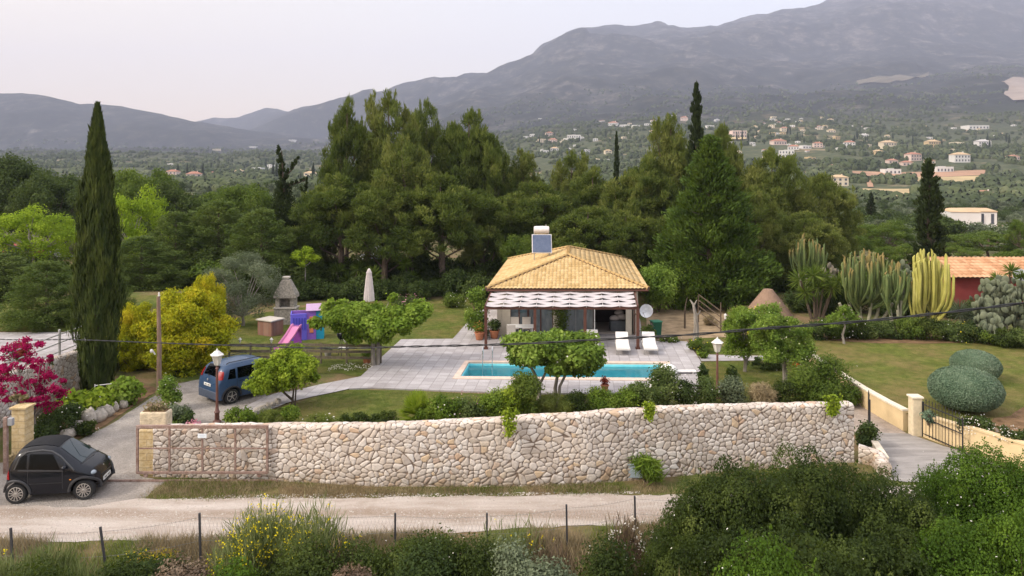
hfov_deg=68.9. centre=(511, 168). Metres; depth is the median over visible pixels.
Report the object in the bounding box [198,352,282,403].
parked car
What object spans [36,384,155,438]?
planting bed
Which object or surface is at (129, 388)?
shrub
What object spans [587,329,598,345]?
sun lounger
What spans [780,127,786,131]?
house
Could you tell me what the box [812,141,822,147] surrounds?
house
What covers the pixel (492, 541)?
broom bush
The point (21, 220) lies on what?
tree
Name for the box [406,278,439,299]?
shrub
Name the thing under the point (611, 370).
swimming pool
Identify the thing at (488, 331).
shrub
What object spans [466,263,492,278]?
shrub
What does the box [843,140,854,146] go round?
house
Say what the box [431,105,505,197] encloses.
pine tree
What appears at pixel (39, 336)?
neighbour paving
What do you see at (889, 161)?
house
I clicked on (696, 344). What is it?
shrub
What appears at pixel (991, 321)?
prickly pear
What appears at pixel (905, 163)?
house
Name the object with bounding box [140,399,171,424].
trough planter
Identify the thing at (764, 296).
conical hut
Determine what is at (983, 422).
shrub
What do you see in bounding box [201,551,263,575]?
shrub
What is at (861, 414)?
brick drive
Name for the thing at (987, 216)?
white house
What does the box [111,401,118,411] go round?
rock
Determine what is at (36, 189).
tree
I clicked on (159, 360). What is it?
wooden pole
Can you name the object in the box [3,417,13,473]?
gate post
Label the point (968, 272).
red house
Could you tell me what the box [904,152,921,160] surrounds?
house
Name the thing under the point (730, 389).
shrub
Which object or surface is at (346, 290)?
shrub
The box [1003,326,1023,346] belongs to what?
shrub
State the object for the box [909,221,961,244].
tree
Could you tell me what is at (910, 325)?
shrub
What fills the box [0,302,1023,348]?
overhead cable
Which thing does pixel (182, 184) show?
tree
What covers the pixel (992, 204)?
tree
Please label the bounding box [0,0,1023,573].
ground
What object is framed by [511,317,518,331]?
dining chair
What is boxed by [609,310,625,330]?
garden sofa
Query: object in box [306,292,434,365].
mulberry tree
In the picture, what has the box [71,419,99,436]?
shrub
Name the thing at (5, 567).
broom bush
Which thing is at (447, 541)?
shrub
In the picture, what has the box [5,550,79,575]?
shrub
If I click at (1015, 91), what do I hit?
quarry
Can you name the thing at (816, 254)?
candelabra cactus
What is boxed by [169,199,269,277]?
cedar
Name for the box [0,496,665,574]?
wire fence
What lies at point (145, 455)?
gate pillar
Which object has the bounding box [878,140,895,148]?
house
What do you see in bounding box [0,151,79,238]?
tree
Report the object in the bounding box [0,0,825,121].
sky
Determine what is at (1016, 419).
bare soil
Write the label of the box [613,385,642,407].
shrub
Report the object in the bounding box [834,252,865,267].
tree
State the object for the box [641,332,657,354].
sun lounger
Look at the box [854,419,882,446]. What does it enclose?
shrub
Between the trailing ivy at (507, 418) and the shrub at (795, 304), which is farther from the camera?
the shrub at (795, 304)
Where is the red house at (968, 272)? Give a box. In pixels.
[908,256,1023,304]
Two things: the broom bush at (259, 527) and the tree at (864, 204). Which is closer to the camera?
the broom bush at (259, 527)
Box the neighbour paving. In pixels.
[0,332,85,368]
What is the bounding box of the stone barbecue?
[273,276,299,324]
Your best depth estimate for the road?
20.75 m
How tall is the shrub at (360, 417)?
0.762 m
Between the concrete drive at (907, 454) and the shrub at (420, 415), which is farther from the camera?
the shrub at (420, 415)
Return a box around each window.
[510,294,527,332]
[528,294,552,332]
[559,294,592,331]
[991,214,993,223]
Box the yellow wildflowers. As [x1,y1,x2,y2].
[126,546,178,559]
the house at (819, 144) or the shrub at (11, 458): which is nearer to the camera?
the shrub at (11, 458)
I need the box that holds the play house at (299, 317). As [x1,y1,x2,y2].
[290,303,323,340]
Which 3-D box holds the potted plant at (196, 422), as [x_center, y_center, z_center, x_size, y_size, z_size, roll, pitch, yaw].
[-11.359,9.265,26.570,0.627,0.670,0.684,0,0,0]
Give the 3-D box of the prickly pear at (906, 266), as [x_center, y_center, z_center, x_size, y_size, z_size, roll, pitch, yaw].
[24.303,7.449,46.004,1.720,3.763,1.072,0,0,0]
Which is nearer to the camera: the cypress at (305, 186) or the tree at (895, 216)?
the cypress at (305, 186)
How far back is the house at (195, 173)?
622.09 m
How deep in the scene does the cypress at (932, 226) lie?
51.66 m
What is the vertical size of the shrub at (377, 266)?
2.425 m
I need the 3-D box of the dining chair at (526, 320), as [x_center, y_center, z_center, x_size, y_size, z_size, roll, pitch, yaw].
[0.827,9.020,42.548,0.480,1.021,0.568,0,0,0]
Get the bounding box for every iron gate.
[868,390,870,422]
[922,400,963,453]
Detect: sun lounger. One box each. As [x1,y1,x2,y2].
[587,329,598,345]
[615,332,630,354]
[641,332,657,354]
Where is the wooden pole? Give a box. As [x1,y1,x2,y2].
[150,293,161,395]
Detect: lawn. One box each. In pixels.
[0,295,168,330]
[173,299,1023,427]
[244,390,727,422]
[689,337,761,354]
[701,361,806,402]
[803,338,1023,421]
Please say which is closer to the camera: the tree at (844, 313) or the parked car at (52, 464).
the parked car at (52, 464)
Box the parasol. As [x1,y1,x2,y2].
[364,268,374,301]
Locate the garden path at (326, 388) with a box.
[243,377,359,413]
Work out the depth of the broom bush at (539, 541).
17.57 m
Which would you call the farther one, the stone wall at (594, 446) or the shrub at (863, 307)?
the shrub at (863, 307)
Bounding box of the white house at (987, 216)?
[941,208,997,226]
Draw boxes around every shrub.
[0,246,35,285]
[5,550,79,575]
[9,393,28,402]
[9,451,16,467]
[11,341,32,360]
[34,417,59,438]
[36,397,87,433]
[37,266,63,290]
[42,255,73,289]
[56,387,104,420]
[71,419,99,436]
[87,385,115,406]
[89,551,158,575]
[106,375,146,406]
[106,542,194,575]
[144,263,185,287]
[152,553,215,575]
[155,374,182,406]
[164,402,191,423]
[170,257,194,281]
[172,408,195,423]
[175,248,220,288]
[188,257,247,284]
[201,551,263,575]
[222,405,257,422]
[245,276,268,298]
[257,407,285,422]
[258,527,349,575]
[264,276,293,299]
[280,403,301,421]
[297,282,314,300]
[298,274,325,300]
[302,411,339,422]
[307,266,336,283]
[310,259,336,266]
[312,281,335,299]
[313,256,353,265]
[322,283,342,299]
[323,261,344,283]
[327,531,399,575]
[332,560,376,575]
[335,258,368,285]
[336,281,357,299]
[337,411,375,421]
[349,273,377,300]
[351,255,391,267]
[369,264,390,280]
[369,410,398,421]
[373,276,398,300]
[376,535,459,575]
[380,515,471,575]
[388,267,410,280]
[389,269,423,295]
[389,282,406,295]
[389,294,418,305]
[392,250,431,269]
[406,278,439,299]
[410,255,438,282]
[412,408,431,420]
[423,260,452,282]
[425,392,466,419]
[427,278,446,296]
[429,254,454,279]
[431,278,448,296]
[441,266,472,295]
[441,290,466,307]
[446,262,462,274]
[449,390,489,418]
[449,528,501,575]
[452,263,473,273]
[454,256,486,268]
[457,274,493,297]
[463,285,490,334]
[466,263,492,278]
[468,255,503,265]
[474,387,507,416]
[475,318,489,336]
[480,258,503,278]
[480,532,536,575]
[485,254,503,260]
[496,545,577,575]
[499,383,523,414]
[508,370,544,413]
[536,392,575,412]
[559,389,594,411]
[573,523,651,575]
[584,386,622,409]
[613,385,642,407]
[624,451,669,485]
[628,380,661,406]
[638,261,683,311]
[640,323,657,335]
[644,361,689,405]
[659,337,681,342]
[661,262,710,310]
[671,374,700,404]
[685,337,713,352]
[692,374,720,404]
[696,351,708,358]
[703,314,717,325]
[716,374,748,403]
[747,356,781,370]
[748,380,778,402]
[766,275,795,291]
[767,269,796,291]
[769,376,798,402]
[776,350,859,401]
[781,290,815,312]
[802,319,832,340]
[808,265,841,290]
[810,279,847,315]
[817,317,850,338]
[838,317,875,339]
[839,281,868,312]
[840,382,862,405]
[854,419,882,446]
[863,317,895,338]
[864,289,899,315]
[872,320,908,339]
[892,316,924,339]
[894,299,928,315]
[914,316,953,340]
[919,409,937,425]
[927,300,958,318]
[934,319,970,342]
[954,414,997,433]
[957,320,988,343]
[960,296,976,315]
[972,327,1004,345]
[989,326,1023,347]
[993,424,1023,442]
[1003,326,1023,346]
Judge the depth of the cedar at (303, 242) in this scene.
57.58 m
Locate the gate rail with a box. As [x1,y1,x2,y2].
[106,479,277,481]
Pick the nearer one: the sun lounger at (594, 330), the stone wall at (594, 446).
the stone wall at (594, 446)
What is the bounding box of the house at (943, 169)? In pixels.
[934,166,953,171]
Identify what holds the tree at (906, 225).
on the ground at (812, 50)
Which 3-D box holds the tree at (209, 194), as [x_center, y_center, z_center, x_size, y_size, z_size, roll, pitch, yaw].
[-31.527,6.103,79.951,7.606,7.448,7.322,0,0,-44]
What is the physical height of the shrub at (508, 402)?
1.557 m
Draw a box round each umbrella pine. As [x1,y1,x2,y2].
[839,236,878,259]
[854,219,915,261]
[871,242,918,266]
[945,244,985,256]
[946,230,1023,256]
[990,248,1023,256]
[1003,218,1023,252]
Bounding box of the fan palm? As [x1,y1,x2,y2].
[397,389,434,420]
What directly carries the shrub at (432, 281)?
on the ground at (812, 50)
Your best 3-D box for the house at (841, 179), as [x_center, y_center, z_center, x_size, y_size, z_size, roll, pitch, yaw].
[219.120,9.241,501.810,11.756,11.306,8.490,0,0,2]
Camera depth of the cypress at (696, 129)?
61.80 m
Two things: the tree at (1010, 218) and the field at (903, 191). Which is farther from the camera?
the field at (903, 191)
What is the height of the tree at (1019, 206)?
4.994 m
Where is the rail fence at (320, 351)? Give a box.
[228,342,381,363]
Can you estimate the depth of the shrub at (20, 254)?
51.10 m
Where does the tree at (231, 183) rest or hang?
on the ground at (812, 50)
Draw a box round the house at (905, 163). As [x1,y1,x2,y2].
[899,160,913,165]
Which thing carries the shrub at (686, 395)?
on the lawn at (368, 405)
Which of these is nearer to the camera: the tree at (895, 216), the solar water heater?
the solar water heater
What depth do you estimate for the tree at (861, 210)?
178.97 m
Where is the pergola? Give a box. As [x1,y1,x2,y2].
[484,292,639,348]
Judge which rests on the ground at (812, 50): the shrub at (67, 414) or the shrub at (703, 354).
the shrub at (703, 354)
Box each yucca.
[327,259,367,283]
[356,265,382,280]
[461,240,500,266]
[786,261,842,318]
[947,298,979,324]
[988,261,1023,287]
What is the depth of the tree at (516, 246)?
56.26 m
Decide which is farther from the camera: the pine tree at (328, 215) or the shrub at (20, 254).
the pine tree at (328, 215)
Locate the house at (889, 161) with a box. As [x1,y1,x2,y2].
[885,158,897,163]
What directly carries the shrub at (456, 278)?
on the ground at (812, 50)
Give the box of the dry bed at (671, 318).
[646,301,744,340]
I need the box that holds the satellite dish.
[640,304,652,317]
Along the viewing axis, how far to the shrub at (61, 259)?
52.62 m
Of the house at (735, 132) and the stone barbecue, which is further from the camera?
the house at (735, 132)
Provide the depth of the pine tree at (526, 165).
70.20 m
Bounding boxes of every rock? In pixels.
[60,427,76,436]
[80,407,96,420]
[95,407,107,422]
[99,404,114,416]
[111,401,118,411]
[119,400,127,408]
[254,406,262,413]
[274,398,280,403]
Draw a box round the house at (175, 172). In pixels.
[165,169,180,174]
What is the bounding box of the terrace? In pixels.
[349,309,700,394]
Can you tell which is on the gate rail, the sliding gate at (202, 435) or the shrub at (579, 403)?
the sliding gate at (202, 435)
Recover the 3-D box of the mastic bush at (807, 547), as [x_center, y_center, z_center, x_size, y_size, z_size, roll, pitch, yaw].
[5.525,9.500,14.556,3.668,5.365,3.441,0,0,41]
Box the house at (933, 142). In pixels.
[924,139,939,146]
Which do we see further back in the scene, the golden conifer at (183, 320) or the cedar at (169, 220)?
the cedar at (169, 220)
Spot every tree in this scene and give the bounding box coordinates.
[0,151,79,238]
[0,202,76,262]
[3,171,78,257]
[23,251,55,263]
[43,196,121,224]
[49,215,78,259]
[112,183,171,257]
[113,167,187,238]
[134,179,213,242]
[172,180,186,191]
[179,180,192,190]
[183,191,241,252]
[194,189,206,194]
[199,182,279,246]
[201,249,283,325]
[223,179,249,187]
[235,204,293,251]
[241,343,321,405]
[263,179,276,191]
[267,182,275,191]
[270,186,301,202]
[287,172,384,262]
[290,246,321,281]
[295,179,313,185]
[295,183,310,192]
[299,217,344,262]
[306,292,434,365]
[315,94,372,257]
[342,179,431,280]
[355,87,430,252]
[369,132,441,270]
[383,171,493,276]
[406,97,442,250]
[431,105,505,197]
[444,187,522,265]
[471,134,518,228]
[488,180,579,246]
[498,233,531,264]
[499,327,606,402]
[505,147,544,235]
[544,205,641,260]
[549,148,594,203]
[567,164,612,216]
[596,168,663,246]
[596,210,665,271]
[605,154,683,243]
[638,112,694,216]
[684,297,689,327]
[690,300,700,340]
[712,121,744,227]
[721,305,756,371]
[734,145,819,254]
[735,300,819,381]
[744,185,792,282]
[758,210,853,281]
[787,171,866,254]
[823,304,859,343]
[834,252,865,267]
[850,207,866,216]
[858,201,878,208]
[860,212,893,224]
[862,217,898,242]
[878,204,890,211]
[879,199,888,203]
[880,208,900,217]
[882,212,893,218]
[888,224,914,243]
[889,214,908,218]
[890,202,906,208]
[890,204,904,211]
[892,216,916,228]
[899,233,917,244]
[900,209,913,214]
[903,199,914,206]
[907,213,944,219]
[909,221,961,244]
[938,201,962,206]
[938,216,967,245]
[944,204,956,207]
[952,219,982,241]
[969,201,989,207]
[969,221,994,230]
[975,204,990,208]
[977,223,1022,250]
[985,200,998,207]
[987,220,1023,243]
[997,200,1014,207]
[999,209,1013,221]
[999,212,1013,221]
[1002,206,1021,211]
[1005,215,1017,222]
[1008,213,1023,219]
[1012,210,1023,214]
[1015,202,1023,208]
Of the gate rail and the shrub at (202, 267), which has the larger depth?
the shrub at (202, 267)
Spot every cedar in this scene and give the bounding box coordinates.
[0,253,53,301]
[0,260,81,332]
[91,271,136,308]
[116,235,194,291]
[131,211,214,288]
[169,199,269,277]
[217,207,312,301]
[268,227,329,281]
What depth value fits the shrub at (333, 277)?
57.55 m
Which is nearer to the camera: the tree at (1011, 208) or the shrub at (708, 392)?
the shrub at (708, 392)
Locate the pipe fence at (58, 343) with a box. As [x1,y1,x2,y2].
[0,326,81,369]
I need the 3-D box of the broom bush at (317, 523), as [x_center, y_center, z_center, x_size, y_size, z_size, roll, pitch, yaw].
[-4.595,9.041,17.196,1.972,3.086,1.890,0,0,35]
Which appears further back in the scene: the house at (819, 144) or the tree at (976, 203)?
the house at (819, 144)
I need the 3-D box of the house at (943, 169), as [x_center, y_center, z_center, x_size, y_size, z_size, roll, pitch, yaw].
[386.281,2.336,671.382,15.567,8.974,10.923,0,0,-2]
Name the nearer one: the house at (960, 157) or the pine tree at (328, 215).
the pine tree at (328, 215)
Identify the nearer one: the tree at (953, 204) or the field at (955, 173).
the tree at (953, 204)
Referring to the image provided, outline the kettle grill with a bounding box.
[337,333,349,355]
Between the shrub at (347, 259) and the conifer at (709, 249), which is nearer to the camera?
the conifer at (709, 249)
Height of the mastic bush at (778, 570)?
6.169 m
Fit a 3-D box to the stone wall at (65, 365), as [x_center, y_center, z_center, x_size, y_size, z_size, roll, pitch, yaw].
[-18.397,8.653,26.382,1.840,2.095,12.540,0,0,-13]
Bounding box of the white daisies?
[328,362,371,369]
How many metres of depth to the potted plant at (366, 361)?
36.68 m
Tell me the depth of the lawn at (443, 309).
41.13 m
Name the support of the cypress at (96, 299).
on the planting bed at (149, 392)
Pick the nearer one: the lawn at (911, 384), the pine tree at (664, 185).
the lawn at (911, 384)
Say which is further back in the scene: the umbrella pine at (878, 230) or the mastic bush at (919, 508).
the umbrella pine at (878, 230)
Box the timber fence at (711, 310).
[698,294,720,330]
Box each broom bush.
[0,544,40,575]
[7,530,88,574]
[58,549,113,575]
[197,522,269,575]
[215,493,311,575]
[262,492,361,574]
[302,533,360,574]
[477,519,511,554]
[489,512,544,565]
[518,514,556,564]
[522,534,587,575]
[556,543,626,575]
[596,511,649,575]
[626,513,667,574]
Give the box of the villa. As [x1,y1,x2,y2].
[485,245,649,334]
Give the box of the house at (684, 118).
[680,116,687,120]
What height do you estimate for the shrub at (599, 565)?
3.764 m
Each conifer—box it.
[116,301,155,371]
[133,286,240,377]
[191,271,226,319]
[642,133,783,310]
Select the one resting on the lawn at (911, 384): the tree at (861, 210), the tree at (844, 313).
the tree at (844, 313)
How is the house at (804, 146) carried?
on the ground at (812, 50)
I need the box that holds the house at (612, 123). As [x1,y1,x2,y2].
[608,121,618,125]
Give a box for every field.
[852,170,984,176]
[857,72,928,84]
[863,188,908,195]
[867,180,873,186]
[918,176,977,181]
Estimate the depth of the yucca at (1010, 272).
44.85 m
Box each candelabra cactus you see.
[788,233,827,286]
[838,248,898,322]
[878,259,911,323]
[906,249,954,331]
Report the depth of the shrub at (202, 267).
51.93 m
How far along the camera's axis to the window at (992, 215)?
178.88 m
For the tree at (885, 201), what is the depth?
312.42 m
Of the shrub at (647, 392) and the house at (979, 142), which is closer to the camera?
the shrub at (647, 392)
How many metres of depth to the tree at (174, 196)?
74.33 m
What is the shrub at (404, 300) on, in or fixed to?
on the lawn at (443, 309)
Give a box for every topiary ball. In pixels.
[927,365,1005,411]
[949,348,1003,377]
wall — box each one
[0,350,79,427]
[153,401,853,486]
[786,337,907,430]
[858,444,891,475]
[871,440,888,458]
[921,414,1023,470]
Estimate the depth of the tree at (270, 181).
273.98 m
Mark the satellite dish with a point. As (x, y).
(646, 310)
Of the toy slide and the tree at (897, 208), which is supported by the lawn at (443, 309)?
the toy slide
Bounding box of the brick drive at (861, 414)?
[800,364,904,432]
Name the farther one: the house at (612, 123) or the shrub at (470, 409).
the house at (612, 123)
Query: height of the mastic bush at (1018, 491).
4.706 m
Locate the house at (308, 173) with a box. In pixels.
[304,171,316,175]
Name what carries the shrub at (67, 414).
on the planting bed at (149, 392)
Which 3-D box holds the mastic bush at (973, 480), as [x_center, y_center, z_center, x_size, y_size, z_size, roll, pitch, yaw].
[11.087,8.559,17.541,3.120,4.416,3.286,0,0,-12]
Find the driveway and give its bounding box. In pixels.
[0,380,266,507]
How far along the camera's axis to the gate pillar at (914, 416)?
26.76 m
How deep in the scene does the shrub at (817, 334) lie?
38.88 m
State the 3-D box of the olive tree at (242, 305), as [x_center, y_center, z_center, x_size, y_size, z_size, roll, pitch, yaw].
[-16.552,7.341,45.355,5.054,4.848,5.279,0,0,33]
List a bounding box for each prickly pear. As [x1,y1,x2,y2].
[819,262,838,294]
[899,259,912,314]
[969,275,1023,329]
[973,311,1003,343]
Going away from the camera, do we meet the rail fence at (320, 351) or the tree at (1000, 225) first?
the rail fence at (320, 351)
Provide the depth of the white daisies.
35.87 m
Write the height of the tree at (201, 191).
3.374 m
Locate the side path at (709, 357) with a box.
[699,354,762,360]
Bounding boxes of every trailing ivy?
[499,407,519,438]
[550,304,571,331]
[637,400,656,422]
[820,393,846,417]
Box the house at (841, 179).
[831,174,848,185]
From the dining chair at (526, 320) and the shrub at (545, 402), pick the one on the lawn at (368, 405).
the shrub at (545, 402)
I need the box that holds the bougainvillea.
[0,336,71,424]
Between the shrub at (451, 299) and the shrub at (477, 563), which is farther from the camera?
the shrub at (451, 299)
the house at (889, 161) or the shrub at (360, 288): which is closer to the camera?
the shrub at (360, 288)
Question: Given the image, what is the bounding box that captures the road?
[0,481,1001,541]
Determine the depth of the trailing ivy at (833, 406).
24.01 m
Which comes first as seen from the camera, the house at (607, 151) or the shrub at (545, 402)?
the shrub at (545, 402)
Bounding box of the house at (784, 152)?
[778,150,793,156]
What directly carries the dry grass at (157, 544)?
on the ground at (812, 50)
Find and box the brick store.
[256,316,284,336]
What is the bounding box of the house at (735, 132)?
[729,130,746,137]
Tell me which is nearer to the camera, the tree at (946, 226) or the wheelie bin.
the wheelie bin
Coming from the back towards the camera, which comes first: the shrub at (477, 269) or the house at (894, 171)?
the house at (894, 171)
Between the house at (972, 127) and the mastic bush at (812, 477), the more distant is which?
the house at (972, 127)
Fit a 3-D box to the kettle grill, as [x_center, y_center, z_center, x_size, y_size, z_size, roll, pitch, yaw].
[-8.625,8.902,38.073,0.626,1.404,0.659,0,0,0]
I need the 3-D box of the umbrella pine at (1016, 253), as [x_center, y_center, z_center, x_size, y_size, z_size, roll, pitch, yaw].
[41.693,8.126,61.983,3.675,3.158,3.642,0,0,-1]
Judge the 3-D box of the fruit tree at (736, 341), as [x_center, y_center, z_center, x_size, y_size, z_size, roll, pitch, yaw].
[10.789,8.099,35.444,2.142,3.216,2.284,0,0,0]
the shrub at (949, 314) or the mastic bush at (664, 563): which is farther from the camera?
the shrub at (949, 314)
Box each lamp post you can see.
[210,349,223,422]
[711,337,723,398]
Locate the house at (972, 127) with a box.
[961,125,988,129]
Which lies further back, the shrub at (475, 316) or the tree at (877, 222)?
the tree at (877, 222)
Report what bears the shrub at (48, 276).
on the ground at (812, 50)
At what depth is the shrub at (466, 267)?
59.45 m
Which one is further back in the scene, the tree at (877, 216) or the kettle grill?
the tree at (877, 216)
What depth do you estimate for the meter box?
22.97 m
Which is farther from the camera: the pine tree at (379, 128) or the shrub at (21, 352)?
the pine tree at (379, 128)
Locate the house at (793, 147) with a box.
[787,144,798,149]
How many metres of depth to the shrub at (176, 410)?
27.56 m
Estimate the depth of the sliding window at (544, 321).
42.89 m
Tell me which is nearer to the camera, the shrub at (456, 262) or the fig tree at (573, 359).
the fig tree at (573, 359)
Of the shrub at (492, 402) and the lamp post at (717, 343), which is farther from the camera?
the lamp post at (717, 343)
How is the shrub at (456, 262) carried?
on the ground at (812, 50)
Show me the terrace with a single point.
(424, 368)
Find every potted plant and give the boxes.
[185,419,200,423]
[322,347,332,355]
[361,353,370,363]
[472,321,483,339]
[487,319,500,338]
[600,375,610,391]
[695,362,710,384]
[724,364,740,380]
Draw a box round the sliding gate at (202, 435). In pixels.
[136,425,268,476]
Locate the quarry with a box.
[1002,77,1023,99]
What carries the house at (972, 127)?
on the ground at (812, 50)
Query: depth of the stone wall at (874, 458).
24.07 m
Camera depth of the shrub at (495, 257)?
62.87 m
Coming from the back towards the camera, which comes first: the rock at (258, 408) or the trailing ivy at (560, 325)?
the trailing ivy at (560, 325)
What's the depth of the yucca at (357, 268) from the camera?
57.59 m
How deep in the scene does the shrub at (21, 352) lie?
30.88 m
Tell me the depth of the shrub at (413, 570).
15.76 m
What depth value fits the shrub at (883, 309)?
45.42 m
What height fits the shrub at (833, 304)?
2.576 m
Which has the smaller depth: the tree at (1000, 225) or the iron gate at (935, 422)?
the iron gate at (935, 422)
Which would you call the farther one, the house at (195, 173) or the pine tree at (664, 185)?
the house at (195, 173)
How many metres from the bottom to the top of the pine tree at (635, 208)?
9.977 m
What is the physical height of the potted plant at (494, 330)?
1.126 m
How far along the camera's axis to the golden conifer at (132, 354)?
35.16 m
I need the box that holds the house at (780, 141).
[770,138,786,144]
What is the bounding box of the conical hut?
[749,288,792,318]
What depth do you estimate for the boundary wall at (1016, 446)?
25.06 m
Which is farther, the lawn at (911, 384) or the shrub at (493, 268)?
the shrub at (493, 268)
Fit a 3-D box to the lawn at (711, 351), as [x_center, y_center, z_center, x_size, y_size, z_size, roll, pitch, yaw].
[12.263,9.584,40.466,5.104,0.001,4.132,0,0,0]
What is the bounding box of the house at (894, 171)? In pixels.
[880,168,900,173]
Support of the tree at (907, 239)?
on the ground at (812, 50)
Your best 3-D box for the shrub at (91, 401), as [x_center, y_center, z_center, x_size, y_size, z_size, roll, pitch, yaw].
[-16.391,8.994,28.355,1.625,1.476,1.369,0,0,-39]
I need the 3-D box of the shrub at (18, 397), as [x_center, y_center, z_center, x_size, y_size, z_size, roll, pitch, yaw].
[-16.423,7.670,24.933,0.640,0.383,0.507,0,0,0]
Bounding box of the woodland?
[0,64,1023,208]
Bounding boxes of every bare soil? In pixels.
[831,335,978,343]
[991,407,1023,433]
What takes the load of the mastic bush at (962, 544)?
on the ground at (812, 50)
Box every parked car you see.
[3,434,114,503]
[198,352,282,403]
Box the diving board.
[661,364,696,373]
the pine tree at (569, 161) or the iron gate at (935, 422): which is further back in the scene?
the pine tree at (569, 161)
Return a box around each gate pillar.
[9,403,35,455]
[139,429,152,474]
[906,394,923,435]
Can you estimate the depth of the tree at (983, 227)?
132.06 m
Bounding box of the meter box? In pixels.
[628,464,642,477]
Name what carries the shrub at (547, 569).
on the ground at (812, 50)
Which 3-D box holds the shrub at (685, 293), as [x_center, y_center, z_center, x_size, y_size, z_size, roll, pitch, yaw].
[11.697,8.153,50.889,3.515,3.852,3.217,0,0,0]
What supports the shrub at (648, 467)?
on the ground at (812, 50)
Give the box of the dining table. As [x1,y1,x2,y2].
[507,324,532,331]
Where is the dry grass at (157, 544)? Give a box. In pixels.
[0,462,863,575]
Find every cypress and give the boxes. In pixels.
[66,100,129,393]
[263,144,307,255]
[275,163,277,176]
[298,180,307,221]
[612,130,619,184]
[681,80,703,221]
[864,193,876,218]
[905,157,951,273]
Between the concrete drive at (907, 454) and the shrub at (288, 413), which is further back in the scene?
the shrub at (288, 413)
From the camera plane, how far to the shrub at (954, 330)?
38.54 m
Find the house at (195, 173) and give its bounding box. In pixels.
[186,171,201,175]
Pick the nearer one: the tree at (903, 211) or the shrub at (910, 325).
the shrub at (910, 325)
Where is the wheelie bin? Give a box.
[649,319,662,334]
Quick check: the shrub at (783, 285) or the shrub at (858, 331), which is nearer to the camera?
the shrub at (858, 331)
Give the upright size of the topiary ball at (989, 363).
1.422 m
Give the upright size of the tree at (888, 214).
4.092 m
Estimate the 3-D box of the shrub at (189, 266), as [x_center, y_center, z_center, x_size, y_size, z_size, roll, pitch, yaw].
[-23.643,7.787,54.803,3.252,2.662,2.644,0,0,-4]
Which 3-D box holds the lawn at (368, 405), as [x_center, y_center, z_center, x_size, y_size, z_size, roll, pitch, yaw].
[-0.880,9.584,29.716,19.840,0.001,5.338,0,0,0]
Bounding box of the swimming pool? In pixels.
[452,346,671,380]
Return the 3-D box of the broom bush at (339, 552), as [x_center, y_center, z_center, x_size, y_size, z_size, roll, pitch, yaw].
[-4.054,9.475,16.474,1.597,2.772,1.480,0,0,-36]
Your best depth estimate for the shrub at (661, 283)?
49.27 m
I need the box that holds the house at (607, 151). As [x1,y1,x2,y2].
[604,149,611,153]
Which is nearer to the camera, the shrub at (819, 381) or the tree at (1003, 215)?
the shrub at (819, 381)
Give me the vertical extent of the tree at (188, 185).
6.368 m
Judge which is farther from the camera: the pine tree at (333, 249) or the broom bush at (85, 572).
the pine tree at (333, 249)
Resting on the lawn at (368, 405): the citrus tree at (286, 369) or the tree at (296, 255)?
the citrus tree at (286, 369)
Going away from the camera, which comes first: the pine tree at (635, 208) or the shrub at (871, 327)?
the shrub at (871, 327)
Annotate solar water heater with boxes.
[532,226,551,259]
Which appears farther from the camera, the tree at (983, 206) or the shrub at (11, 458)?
the tree at (983, 206)
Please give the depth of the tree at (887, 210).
190.42 m
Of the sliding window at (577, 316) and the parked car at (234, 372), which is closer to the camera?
the parked car at (234, 372)
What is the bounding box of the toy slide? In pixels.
[274,324,301,349]
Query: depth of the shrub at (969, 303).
44.62 m
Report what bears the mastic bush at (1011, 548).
on the ground at (812, 50)
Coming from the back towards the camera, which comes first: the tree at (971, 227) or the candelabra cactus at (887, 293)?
the tree at (971, 227)
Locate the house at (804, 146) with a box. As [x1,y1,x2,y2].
[799,145,810,148]
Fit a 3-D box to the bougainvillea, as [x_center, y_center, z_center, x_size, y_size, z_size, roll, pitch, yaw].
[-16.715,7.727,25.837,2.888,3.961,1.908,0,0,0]
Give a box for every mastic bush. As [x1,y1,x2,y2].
[636,519,710,575]
[640,467,748,574]
[666,513,783,575]
[667,454,824,573]
[704,524,819,575]
[733,510,872,575]
[748,435,890,549]
[808,455,929,557]
[812,551,903,575]
[831,502,947,575]
[857,479,968,575]
[896,508,1017,575]
[899,459,976,539]
[931,437,1023,554]
[960,489,1023,575]
[972,448,1023,565]
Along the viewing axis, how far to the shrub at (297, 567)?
16.05 m
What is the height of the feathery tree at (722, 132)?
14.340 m
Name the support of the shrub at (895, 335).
on the bare soil at (887, 340)
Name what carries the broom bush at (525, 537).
on the ground at (812, 50)
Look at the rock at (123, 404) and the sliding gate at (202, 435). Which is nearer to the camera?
the sliding gate at (202, 435)
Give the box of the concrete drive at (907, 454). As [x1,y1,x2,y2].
[871,433,993,481]
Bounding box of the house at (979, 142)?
[973,139,990,147]
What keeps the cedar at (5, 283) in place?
on the ground at (812, 50)
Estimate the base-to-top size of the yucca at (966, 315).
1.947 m
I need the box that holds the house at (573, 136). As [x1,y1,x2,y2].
[563,135,580,140]
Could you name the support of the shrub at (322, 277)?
on the ground at (812, 50)
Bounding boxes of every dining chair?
[507,325,515,335]
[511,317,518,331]
[522,317,530,332]
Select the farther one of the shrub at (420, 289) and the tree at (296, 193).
the tree at (296, 193)
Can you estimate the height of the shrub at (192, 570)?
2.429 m
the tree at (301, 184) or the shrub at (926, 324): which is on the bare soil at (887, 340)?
the shrub at (926, 324)
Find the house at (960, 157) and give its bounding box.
[949,151,970,162]
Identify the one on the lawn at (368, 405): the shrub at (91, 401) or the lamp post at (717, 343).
the lamp post at (717, 343)
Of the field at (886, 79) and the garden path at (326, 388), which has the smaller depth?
the garden path at (326, 388)
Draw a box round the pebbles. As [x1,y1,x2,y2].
[0,489,909,540]

